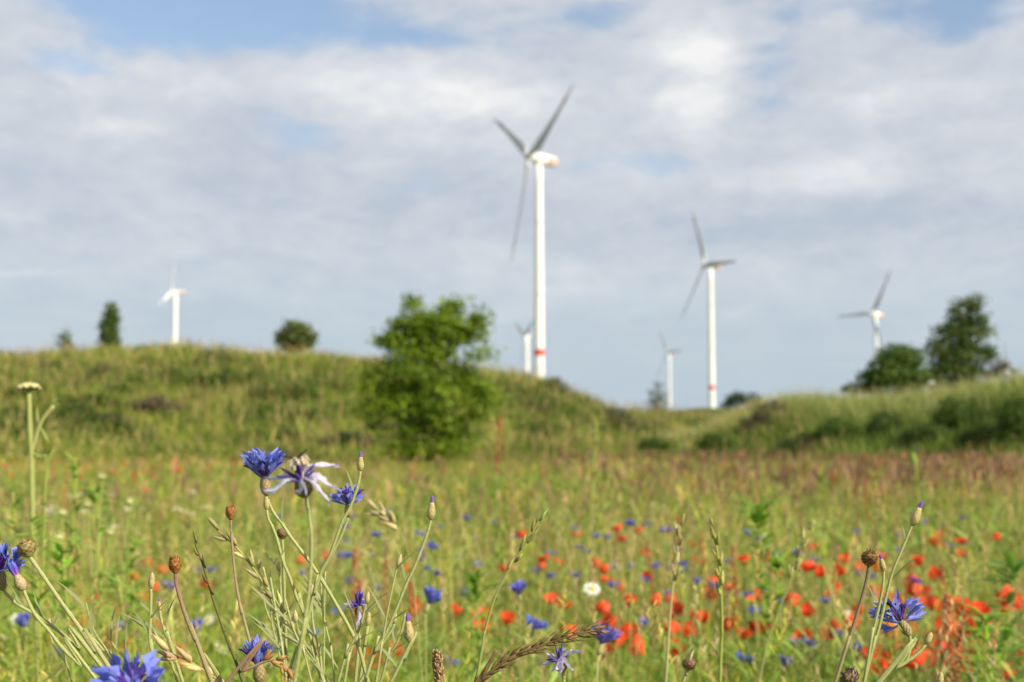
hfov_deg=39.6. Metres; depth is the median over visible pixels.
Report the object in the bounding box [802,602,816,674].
poppy
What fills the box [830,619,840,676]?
poppy
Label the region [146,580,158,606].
poppy
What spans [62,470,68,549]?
dock stalk
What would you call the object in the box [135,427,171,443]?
scrub
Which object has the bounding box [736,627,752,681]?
poppy
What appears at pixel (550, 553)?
cornflower
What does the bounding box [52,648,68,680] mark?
cornflower
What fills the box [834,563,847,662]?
poppy
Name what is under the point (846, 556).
poppy
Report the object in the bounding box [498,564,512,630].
poppy
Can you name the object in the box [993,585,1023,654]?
poppy
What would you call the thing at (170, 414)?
scrub
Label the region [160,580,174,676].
cornflower
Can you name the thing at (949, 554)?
cornflower
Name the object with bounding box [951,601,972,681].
poppy
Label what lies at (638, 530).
poppy
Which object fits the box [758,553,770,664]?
poppy
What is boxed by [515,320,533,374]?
wind turbine
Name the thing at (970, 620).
poppy
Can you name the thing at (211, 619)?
daisy
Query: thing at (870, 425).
bank bush
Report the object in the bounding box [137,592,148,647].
poppy
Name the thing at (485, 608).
poppy
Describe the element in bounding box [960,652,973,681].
poppy
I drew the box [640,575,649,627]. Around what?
cornflower
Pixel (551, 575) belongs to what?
cornflower
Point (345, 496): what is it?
cornflower
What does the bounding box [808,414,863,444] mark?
bank bush
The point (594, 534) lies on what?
cornflower
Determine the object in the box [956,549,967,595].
poppy
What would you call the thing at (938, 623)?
poppy
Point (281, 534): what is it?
seed head stalk
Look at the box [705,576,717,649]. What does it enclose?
poppy
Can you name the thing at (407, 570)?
poppy
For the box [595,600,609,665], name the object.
poppy
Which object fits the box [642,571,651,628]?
poppy
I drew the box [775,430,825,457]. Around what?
bank bush
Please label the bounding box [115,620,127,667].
cornflower
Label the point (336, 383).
scrub
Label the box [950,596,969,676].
poppy
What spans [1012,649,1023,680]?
poppy
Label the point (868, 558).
seed head stalk
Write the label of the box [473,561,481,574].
cornflower
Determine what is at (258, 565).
wildflower sprig
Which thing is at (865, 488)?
dock stalk
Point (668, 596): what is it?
poppy
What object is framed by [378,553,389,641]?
dock stalk
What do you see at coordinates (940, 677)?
cornflower bud
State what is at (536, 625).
cornflower
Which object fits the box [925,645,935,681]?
poppy
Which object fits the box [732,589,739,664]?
poppy
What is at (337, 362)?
scrub
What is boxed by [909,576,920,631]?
cornflower
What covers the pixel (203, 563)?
grass ear stalk
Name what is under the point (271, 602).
wildflower sprig
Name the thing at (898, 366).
dark bush
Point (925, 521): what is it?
cornflower
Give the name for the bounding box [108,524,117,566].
daisy
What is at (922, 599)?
poppy
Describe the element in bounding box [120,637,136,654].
poppy
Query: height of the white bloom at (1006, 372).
1.073 m
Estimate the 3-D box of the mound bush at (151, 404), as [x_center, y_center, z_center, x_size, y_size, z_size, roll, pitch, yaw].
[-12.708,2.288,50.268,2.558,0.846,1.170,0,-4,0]
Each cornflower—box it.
[0,542,102,667]
[14,612,30,680]
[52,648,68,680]
[88,647,165,681]
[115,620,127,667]
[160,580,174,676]
[189,617,202,665]
[205,566,216,599]
[238,633,274,681]
[240,447,369,681]
[258,449,340,681]
[274,514,280,592]
[289,483,364,668]
[298,569,305,615]
[330,605,345,673]
[340,523,349,594]
[340,551,352,627]
[342,588,370,681]
[365,531,381,593]
[372,583,383,663]
[414,529,424,624]
[423,585,442,681]
[424,564,429,613]
[427,540,440,640]
[431,570,439,635]
[443,654,459,676]
[458,587,468,624]
[462,515,470,584]
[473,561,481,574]
[508,579,527,681]
[525,614,548,681]
[532,566,540,674]
[539,643,580,681]
[546,551,554,566]
[547,571,553,641]
[569,571,581,669]
[571,525,578,597]
[575,543,583,571]
[582,549,590,617]
[591,532,600,577]
[591,621,622,681]
[603,534,610,653]
[607,581,620,671]
[624,520,633,580]
[628,519,635,662]
[628,561,636,616]
[637,616,647,678]
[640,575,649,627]
[641,520,650,601]
[651,561,660,645]
[660,527,665,670]
[662,589,670,658]
[666,527,673,616]
[677,559,687,659]
[678,567,687,637]
[693,577,700,675]
[706,580,718,667]
[722,558,732,639]
[735,651,754,681]
[741,591,752,654]
[744,529,750,648]
[747,606,760,650]
[778,598,784,674]
[779,654,791,674]
[787,636,800,652]
[792,549,801,653]
[799,637,816,678]
[810,556,819,605]
[817,597,831,656]
[831,628,844,671]
[849,642,860,681]
[853,570,868,631]
[868,587,926,681]
[869,572,876,606]
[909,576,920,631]
[922,519,926,582]
[947,543,955,586]
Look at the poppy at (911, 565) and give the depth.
5.63 m
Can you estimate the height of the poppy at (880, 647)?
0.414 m
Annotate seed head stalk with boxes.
[15,536,110,666]
[168,552,213,681]
[225,503,250,642]
[276,526,287,668]
[681,649,695,681]
[833,547,878,681]
[840,665,859,681]
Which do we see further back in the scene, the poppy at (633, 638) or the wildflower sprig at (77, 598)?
the poppy at (633, 638)
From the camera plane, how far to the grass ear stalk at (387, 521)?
1.70 m
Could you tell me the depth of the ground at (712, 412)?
52.04 m
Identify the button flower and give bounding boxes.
[54,531,64,681]
[57,507,67,681]
[83,500,94,668]
[94,472,107,637]
[96,527,113,676]
[117,497,134,656]
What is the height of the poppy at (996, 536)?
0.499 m
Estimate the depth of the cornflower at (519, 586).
2.36 m
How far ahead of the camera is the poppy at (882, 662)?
2.94 m
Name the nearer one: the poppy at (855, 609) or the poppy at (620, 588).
the poppy at (855, 609)
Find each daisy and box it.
[9,613,19,671]
[48,512,53,574]
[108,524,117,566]
[138,510,143,565]
[203,506,209,573]
[203,616,213,657]
[232,637,246,679]
[583,582,600,681]
[607,562,620,681]
[845,609,855,640]
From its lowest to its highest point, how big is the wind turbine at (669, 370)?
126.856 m
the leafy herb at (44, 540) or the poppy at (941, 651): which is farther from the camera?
the poppy at (941, 651)
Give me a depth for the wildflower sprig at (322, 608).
1.01 m
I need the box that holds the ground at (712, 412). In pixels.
[0,358,1022,678]
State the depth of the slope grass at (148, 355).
52.64 m
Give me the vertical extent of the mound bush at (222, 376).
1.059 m
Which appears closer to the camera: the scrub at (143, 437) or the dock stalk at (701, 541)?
the dock stalk at (701, 541)
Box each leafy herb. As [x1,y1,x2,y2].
[0,493,40,679]
[13,514,67,681]
[39,449,54,633]
[43,534,100,681]
[52,452,91,680]
[70,484,120,662]
[97,571,145,665]
[113,537,148,679]
[451,568,505,680]
[577,419,604,606]
[725,489,796,678]
[741,552,804,681]
[901,452,933,620]
[959,602,1016,681]
[969,549,1023,681]
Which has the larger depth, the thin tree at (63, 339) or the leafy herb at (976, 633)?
the thin tree at (63, 339)
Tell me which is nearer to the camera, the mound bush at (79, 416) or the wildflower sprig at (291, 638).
the wildflower sprig at (291, 638)
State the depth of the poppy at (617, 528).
5.90 m
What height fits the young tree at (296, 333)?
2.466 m
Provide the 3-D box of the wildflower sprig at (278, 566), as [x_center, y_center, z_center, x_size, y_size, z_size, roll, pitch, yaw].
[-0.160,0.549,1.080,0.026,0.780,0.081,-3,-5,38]
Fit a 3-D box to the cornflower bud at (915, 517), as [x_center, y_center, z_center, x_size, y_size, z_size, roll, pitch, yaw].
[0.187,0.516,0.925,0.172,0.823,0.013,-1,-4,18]
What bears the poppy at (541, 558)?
on the ground at (712, 412)
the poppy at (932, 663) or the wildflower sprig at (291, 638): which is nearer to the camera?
the wildflower sprig at (291, 638)
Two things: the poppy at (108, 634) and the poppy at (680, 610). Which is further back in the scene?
the poppy at (680, 610)
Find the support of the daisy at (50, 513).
on the ground at (712, 412)
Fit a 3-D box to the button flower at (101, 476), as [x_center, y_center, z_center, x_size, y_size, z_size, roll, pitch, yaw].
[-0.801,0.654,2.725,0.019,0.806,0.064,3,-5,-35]
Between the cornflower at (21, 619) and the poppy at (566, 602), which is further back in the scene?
the poppy at (566, 602)
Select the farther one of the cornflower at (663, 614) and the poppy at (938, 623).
the cornflower at (663, 614)
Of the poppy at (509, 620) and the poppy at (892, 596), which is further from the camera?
the poppy at (509, 620)
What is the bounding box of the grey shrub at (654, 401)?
[641,379,672,413]
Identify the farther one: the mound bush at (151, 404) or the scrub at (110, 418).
the mound bush at (151, 404)
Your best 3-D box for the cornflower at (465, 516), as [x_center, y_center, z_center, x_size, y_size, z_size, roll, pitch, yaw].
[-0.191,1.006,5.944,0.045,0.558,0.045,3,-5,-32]
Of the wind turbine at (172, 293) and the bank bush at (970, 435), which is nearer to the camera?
the bank bush at (970, 435)
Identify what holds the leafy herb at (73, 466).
on the ground at (712, 412)
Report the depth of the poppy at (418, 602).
4.14 m
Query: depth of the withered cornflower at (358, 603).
1.00 m
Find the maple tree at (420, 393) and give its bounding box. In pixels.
[348,290,509,472]
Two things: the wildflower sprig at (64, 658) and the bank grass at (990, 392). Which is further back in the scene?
the bank grass at (990, 392)
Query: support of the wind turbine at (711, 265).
on the ground at (712, 412)
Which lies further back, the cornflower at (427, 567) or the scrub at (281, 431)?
the scrub at (281, 431)
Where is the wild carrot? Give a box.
[17,382,59,681]
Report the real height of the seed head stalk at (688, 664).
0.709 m
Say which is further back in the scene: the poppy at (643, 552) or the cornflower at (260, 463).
the poppy at (643, 552)
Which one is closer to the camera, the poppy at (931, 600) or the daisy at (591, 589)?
the daisy at (591, 589)
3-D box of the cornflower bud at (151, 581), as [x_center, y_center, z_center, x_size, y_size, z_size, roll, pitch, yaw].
[-0.208,0.543,0.944,0.098,0.773,0.014,1,-4,-11]
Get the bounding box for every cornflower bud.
[7,557,96,678]
[134,572,167,679]
[263,496,324,681]
[289,451,363,681]
[358,612,370,681]
[359,613,396,681]
[363,495,435,681]
[389,613,417,681]
[859,554,885,681]
[863,501,923,681]
[876,628,932,681]
[936,672,943,681]
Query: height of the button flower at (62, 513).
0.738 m
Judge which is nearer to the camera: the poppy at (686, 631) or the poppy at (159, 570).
the poppy at (686, 631)
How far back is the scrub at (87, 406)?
49.36 m
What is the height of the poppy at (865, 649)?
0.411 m
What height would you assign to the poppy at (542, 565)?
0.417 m
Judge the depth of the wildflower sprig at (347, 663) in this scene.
1.11 m
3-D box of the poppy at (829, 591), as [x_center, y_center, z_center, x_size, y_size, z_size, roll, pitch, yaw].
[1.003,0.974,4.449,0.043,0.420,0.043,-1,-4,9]
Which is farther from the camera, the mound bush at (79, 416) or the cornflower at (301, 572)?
the mound bush at (79, 416)
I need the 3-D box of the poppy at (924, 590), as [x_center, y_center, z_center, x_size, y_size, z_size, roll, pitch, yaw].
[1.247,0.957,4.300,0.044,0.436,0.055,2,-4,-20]
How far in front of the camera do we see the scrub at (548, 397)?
61.17 m
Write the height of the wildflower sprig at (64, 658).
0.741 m
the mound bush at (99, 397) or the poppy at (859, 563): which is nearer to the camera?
the poppy at (859, 563)
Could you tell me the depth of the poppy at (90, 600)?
4.22 m
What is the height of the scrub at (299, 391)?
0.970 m
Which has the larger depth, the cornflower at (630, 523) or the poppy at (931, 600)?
the cornflower at (630, 523)
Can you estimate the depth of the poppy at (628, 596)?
4.02 m
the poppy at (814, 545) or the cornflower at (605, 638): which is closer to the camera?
the cornflower at (605, 638)
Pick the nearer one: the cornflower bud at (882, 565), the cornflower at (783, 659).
the cornflower bud at (882, 565)
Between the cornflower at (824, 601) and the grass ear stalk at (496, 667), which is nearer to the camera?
the grass ear stalk at (496, 667)
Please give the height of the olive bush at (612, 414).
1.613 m
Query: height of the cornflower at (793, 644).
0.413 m
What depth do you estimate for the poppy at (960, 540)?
5.33 m
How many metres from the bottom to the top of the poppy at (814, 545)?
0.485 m
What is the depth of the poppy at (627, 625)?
3.57 m
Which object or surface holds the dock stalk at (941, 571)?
on the ground at (712, 412)
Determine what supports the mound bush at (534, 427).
on the ground at (712, 412)
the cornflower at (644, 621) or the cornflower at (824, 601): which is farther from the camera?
the cornflower at (824, 601)
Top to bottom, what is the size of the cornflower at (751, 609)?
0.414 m
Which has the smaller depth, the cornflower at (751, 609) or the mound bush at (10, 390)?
the cornflower at (751, 609)
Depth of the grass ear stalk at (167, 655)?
0.92 m
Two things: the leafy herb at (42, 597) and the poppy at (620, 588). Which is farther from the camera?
the poppy at (620, 588)
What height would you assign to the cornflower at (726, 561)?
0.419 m
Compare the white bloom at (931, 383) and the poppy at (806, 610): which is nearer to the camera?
the poppy at (806, 610)
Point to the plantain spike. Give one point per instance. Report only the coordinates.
(438, 666)
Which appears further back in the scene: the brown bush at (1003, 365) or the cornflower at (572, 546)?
the brown bush at (1003, 365)
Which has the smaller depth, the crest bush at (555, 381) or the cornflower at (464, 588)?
the cornflower at (464, 588)
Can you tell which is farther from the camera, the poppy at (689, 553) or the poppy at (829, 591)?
the poppy at (689, 553)
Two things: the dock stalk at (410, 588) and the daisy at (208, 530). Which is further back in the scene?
the daisy at (208, 530)
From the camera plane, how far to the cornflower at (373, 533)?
5.00 m
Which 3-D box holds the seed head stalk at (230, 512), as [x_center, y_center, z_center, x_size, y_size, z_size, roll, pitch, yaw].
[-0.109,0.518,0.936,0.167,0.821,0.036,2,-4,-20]
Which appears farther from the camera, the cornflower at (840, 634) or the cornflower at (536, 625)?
the cornflower at (840, 634)
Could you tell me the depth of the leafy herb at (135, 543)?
2.70 m
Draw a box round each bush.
[0,381,76,400]
[0,406,41,426]
[14,405,131,423]
[34,360,85,370]
[49,390,129,408]
[97,417,140,435]
[117,394,186,413]
[143,365,198,382]
[187,346,242,366]
[199,365,247,389]
[246,382,290,397]
[283,406,332,423]
[313,428,381,448]
[500,420,557,437]
[544,375,572,392]
[597,404,648,433]
[634,434,677,455]
[694,430,734,453]
[719,390,768,407]
[731,400,789,436]
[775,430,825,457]
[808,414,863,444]
[836,379,871,396]
[853,342,934,396]
[862,406,910,442]
[892,421,957,453]
[926,393,985,432]
[951,417,1011,452]
[977,358,1016,380]
[989,391,1023,446]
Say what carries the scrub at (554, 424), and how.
on the ground at (712, 412)
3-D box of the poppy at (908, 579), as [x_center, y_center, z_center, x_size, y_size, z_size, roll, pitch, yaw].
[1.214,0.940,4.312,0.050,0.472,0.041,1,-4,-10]
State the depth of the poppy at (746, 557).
4.56 m
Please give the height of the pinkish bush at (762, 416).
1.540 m
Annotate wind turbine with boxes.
[159,257,184,343]
[494,85,572,380]
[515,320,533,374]
[657,331,680,410]
[680,212,736,407]
[837,269,890,366]
[1004,343,1011,377]
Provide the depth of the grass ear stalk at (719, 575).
1.35 m
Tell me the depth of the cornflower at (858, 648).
3.16 m
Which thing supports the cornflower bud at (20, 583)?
on the ground at (712, 412)
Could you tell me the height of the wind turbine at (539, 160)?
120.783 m
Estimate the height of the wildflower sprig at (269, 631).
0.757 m
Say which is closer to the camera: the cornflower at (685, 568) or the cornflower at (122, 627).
the cornflower at (122, 627)
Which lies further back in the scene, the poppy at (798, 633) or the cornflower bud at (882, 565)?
the poppy at (798, 633)
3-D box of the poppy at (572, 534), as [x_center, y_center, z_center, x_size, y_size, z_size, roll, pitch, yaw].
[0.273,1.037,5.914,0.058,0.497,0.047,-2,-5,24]
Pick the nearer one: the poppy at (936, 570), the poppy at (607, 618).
the poppy at (607, 618)
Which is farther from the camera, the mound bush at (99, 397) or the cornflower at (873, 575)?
the mound bush at (99, 397)
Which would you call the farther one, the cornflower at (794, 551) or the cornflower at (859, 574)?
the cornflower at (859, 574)
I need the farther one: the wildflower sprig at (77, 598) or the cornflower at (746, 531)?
the cornflower at (746, 531)
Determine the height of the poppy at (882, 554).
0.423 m
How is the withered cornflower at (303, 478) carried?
on the ground at (712, 412)
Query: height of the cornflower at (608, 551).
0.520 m
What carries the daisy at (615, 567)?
on the ground at (712, 412)
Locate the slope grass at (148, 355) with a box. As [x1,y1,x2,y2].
[0,335,855,467]
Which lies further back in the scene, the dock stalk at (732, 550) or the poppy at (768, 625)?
the dock stalk at (732, 550)
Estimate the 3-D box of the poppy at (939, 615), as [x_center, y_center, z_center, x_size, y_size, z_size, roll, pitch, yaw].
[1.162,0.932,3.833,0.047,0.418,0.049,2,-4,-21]
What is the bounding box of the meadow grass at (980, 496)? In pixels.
[0,436,1023,681]
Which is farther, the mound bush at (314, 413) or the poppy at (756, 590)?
the mound bush at (314, 413)
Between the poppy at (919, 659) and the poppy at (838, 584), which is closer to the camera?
the poppy at (919, 659)
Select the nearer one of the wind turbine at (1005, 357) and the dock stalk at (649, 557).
the dock stalk at (649, 557)
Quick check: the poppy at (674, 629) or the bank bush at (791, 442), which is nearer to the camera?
the poppy at (674, 629)
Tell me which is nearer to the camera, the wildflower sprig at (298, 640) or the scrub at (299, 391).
the wildflower sprig at (298, 640)
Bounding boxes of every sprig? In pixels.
[43,608,72,681]
[57,581,111,658]
[83,605,111,658]
[105,608,127,658]
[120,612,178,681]
[133,594,183,681]
[249,540,291,676]
[250,584,283,681]
[252,592,328,681]
[256,560,289,680]
[258,567,294,677]
[259,550,296,646]
[268,610,321,681]
[277,600,296,639]
[284,584,325,670]
[296,565,337,681]
[303,571,339,678]
[337,591,389,681]
[343,600,384,681]
[367,550,417,681]
[380,614,422,681]
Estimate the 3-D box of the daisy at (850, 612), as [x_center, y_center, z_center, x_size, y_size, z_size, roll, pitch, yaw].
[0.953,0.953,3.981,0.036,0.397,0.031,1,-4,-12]
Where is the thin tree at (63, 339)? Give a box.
[52,327,78,350]
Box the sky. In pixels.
[0,0,1023,412]
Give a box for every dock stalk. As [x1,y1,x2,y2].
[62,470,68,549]
[345,547,358,647]
[348,579,362,678]
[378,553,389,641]
[407,580,417,663]
[493,415,511,644]
[645,541,656,637]
[675,512,683,593]
[693,531,709,676]
[726,544,738,678]
[857,483,869,554]
[934,592,955,681]
[938,563,955,681]
[951,624,973,681]
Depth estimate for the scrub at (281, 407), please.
50.43 m
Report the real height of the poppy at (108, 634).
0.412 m
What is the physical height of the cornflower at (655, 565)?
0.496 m
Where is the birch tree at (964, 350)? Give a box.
[922,292,1000,393]
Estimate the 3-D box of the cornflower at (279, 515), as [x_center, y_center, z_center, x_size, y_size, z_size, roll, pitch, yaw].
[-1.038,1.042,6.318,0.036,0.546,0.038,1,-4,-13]
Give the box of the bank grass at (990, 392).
[651,360,1023,470]
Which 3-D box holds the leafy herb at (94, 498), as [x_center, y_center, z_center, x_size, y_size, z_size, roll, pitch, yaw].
[-0.933,0.706,3.194,0.116,0.771,0.122,-2,-5,25]
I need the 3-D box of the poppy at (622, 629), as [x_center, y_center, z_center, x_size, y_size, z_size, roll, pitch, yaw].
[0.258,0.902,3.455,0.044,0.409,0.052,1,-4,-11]
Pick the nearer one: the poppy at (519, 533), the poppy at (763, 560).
the poppy at (763, 560)
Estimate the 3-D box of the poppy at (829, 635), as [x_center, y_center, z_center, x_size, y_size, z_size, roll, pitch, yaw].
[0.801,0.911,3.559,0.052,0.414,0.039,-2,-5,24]
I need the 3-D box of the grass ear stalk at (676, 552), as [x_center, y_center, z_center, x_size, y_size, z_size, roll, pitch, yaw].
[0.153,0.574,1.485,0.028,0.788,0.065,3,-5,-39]
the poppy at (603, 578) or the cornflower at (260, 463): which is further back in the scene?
the poppy at (603, 578)
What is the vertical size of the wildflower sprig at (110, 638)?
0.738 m
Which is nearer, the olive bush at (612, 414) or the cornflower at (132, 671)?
the cornflower at (132, 671)
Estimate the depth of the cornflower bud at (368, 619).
0.99 m
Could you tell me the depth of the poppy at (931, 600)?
3.50 m
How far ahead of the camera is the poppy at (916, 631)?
3.58 m
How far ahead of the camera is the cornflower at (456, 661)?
3.00 m
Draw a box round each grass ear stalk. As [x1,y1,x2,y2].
[150,633,224,681]
[193,528,244,681]
[205,514,325,681]
[225,638,297,681]
[364,498,422,681]
[474,618,616,681]
[477,507,548,675]
[664,512,684,681]
[709,516,723,681]
[757,520,814,681]
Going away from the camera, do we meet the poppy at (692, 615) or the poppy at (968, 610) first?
the poppy at (968, 610)
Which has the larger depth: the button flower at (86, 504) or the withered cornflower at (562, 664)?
the button flower at (86, 504)
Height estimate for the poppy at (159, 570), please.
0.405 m
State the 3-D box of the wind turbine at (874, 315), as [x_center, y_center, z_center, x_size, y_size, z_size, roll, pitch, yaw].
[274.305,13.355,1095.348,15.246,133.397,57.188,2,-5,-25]
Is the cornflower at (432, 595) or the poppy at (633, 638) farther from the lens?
the poppy at (633, 638)
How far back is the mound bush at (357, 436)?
46.73 m
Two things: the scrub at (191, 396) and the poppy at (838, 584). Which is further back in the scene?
the scrub at (191, 396)
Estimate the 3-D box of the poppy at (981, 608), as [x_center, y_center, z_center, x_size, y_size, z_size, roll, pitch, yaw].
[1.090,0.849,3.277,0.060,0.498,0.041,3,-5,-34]
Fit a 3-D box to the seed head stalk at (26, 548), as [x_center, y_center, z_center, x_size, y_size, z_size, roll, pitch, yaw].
[-0.136,0.526,0.907,0.373,0.802,0.031,0,-4,-2]
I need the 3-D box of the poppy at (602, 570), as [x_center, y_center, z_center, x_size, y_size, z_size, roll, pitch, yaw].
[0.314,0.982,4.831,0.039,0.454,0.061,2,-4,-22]
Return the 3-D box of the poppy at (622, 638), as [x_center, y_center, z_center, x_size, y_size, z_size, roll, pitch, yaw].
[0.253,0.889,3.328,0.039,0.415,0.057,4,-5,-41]
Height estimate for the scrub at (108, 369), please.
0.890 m
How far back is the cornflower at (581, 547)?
5.64 m
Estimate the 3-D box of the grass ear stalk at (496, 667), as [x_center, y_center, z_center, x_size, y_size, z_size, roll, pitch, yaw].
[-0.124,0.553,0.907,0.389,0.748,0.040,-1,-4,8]
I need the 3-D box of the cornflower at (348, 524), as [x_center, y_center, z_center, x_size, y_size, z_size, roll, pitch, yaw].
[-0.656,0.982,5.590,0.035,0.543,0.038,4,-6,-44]
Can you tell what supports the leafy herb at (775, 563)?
on the ground at (712, 412)
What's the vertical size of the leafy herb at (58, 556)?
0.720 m
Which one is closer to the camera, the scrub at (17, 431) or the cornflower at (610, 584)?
the cornflower at (610, 584)
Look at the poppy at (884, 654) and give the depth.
3.05 m
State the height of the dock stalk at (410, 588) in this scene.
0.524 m
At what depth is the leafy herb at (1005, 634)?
2.60 m
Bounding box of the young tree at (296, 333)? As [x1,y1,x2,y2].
[273,317,320,353]
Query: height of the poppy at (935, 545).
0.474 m
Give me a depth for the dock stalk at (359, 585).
2.98 m
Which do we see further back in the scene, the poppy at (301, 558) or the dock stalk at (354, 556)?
the poppy at (301, 558)
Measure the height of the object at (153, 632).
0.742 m
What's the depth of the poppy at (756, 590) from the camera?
4.39 m
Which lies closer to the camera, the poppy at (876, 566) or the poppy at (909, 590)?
the poppy at (909, 590)
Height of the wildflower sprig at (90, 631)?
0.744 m
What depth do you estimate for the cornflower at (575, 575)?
4.43 m
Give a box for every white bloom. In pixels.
[928,381,933,414]
[1004,370,1009,399]
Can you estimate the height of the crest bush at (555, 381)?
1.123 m
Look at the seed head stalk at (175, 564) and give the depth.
0.90 m
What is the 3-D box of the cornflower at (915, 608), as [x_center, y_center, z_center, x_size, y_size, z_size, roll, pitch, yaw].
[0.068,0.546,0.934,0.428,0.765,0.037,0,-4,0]
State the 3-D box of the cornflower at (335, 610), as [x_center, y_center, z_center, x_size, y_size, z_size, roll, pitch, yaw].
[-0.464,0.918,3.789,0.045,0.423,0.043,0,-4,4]
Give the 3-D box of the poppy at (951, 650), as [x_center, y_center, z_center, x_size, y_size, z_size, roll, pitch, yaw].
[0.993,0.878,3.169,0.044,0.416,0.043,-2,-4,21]
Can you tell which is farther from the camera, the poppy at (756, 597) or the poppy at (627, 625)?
the poppy at (756, 597)
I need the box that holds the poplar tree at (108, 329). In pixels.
[94,299,123,352]
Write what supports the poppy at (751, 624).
on the ground at (712, 412)
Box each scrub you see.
[4,421,47,438]
[66,401,100,410]
[70,421,103,432]
[72,401,98,411]
[85,363,123,380]
[101,413,132,423]
[104,379,139,396]
[127,366,159,381]
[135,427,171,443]
[149,404,177,417]
[172,370,212,389]
[183,416,213,427]
[184,391,202,401]
[242,369,262,378]
[250,402,278,416]
[268,426,292,439]
[271,405,297,421]
[274,426,304,440]
[282,379,313,401]
[312,375,348,390]
[322,358,349,367]
[520,399,557,416]
[532,392,562,404]
[533,417,570,432]
[539,421,563,434]
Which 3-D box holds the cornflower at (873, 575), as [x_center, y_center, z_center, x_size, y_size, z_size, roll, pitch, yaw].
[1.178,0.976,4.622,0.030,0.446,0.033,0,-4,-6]
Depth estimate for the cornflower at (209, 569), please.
5.15 m
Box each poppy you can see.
[72,612,87,653]
[84,594,100,635]
[101,632,113,652]
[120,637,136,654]
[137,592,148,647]
[142,557,153,569]
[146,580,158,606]
[155,565,168,597]
[200,579,213,600]
[296,554,304,595]
[365,648,382,680]
[389,641,404,675]
[403,596,424,639]
[404,563,415,628]
[405,605,420,646]
[449,602,462,659]
[473,606,490,666]
[474,619,489,671]
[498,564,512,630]
[500,611,514,671]
[510,530,526,605]
[537,553,548,635]
[537,562,550,628]
[544,592,561,647]
[546,558,563,607]
[555,599,571,674]
[560,624,579,679]
[571,530,582,605]
[591,560,610,603]
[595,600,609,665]
[598,563,610,662]
[598,613,614,681]
[600,575,612,668]
[603,612,619,681]
[603,638,618,681]
[611,581,624,606]
[612,523,621,601]
[614,626,625,676]
[615,634,625,672]
[617,534,632,617]
[622,593,636,664]
[622,622,640,681]
[625,632,641,669]
[627,640,647,679]
[629,526,641,585]
[639,548,646,601]
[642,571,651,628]
[649,593,661,669]
[664,593,676,670]
[665,620,679,636]
[668,601,686,656]
[668,637,685,681]
[681,620,696,653]
[682,540,697,585]
[687,555,701,613]
[689,610,707,680]
[692,610,708,681]
[703,588,717,642]
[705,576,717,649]
[716,615,734,681]
[723,582,733,657]
[729,616,739,665]
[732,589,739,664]
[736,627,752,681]
[737,554,749,671]
[747,593,760,645]
[748,618,761,667]
[750,587,765,677]
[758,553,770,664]
[760,621,782,681]
[772,567,783,635]
[784,593,800,678]
[792,627,811,677]
[799,561,816,673]
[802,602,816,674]
[803,560,813,654]
[806,543,823,614]
[815,565,827,619]
[821,621,841,671]
[824,586,838,657]
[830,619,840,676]
[831,579,843,653]
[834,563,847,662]
[838,553,851,630]
[843,615,859,629]
[851,603,867,646]
[857,562,870,643]
[858,646,878,681]
[869,585,885,644]
[869,657,887,681]
[874,651,892,665]
[875,561,887,643]
[875,643,885,652]
[877,591,895,680]
[878,552,887,559]
[888,629,904,679]
[904,573,918,612]
[904,648,924,681]
[905,581,928,626]
[906,623,917,679]
[908,563,920,584]
[912,554,924,648]
[913,595,925,623]
[916,635,935,673]
[919,585,930,629]
[922,650,935,679]
[923,630,938,676]
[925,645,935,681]
[926,594,941,629]
[928,565,940,621]
[929,535,940,613]
[933,530,943,595]
[934,542,949,593]
[934,614,945,669]
[935,620,953,671]
[935,647,954,680]
[948,643,961,676]
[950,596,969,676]
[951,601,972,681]
[951,614,975,678]
[955,537,970,598]
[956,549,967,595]
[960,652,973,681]
[967,643,981,679]
[972,601,990,630]
[991,532,1005,623]
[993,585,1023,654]
[996,663,1015,680]
[998,606,1010,643]
[999,604,1010,617]
[1010,593,1023,680]
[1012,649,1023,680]
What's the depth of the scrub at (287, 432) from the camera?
47.33 m
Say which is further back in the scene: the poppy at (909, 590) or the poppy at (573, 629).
the poppy at (909, 590)
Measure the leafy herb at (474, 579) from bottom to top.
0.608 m
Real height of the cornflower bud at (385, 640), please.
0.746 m
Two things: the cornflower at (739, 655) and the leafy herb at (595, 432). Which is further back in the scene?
the leafy herb at (595, 432)
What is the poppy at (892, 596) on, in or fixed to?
on the ground at (712, 412)
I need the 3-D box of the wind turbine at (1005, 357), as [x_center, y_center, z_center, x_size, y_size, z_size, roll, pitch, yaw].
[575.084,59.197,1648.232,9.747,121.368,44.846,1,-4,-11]
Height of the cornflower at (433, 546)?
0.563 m
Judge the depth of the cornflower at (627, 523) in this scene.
6.02 m
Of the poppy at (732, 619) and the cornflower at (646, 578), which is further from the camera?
the cornflower at (646, 578)
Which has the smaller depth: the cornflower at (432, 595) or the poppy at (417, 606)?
the cornflower at (432, 595)
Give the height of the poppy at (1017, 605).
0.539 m
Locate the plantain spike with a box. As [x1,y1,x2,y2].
[432,649,445,681]
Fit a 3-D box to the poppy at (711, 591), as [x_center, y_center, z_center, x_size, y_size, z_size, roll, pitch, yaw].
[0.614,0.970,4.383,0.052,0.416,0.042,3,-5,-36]
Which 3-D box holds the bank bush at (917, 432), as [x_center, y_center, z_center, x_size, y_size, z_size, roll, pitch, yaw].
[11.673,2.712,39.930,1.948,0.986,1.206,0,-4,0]
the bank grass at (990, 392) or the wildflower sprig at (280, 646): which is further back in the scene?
the bank grass at (990, 392)
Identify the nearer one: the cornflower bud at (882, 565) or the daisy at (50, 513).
the cornflower bud at (882, 565)
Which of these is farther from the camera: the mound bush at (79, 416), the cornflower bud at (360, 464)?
the mound bush at (79, 416)

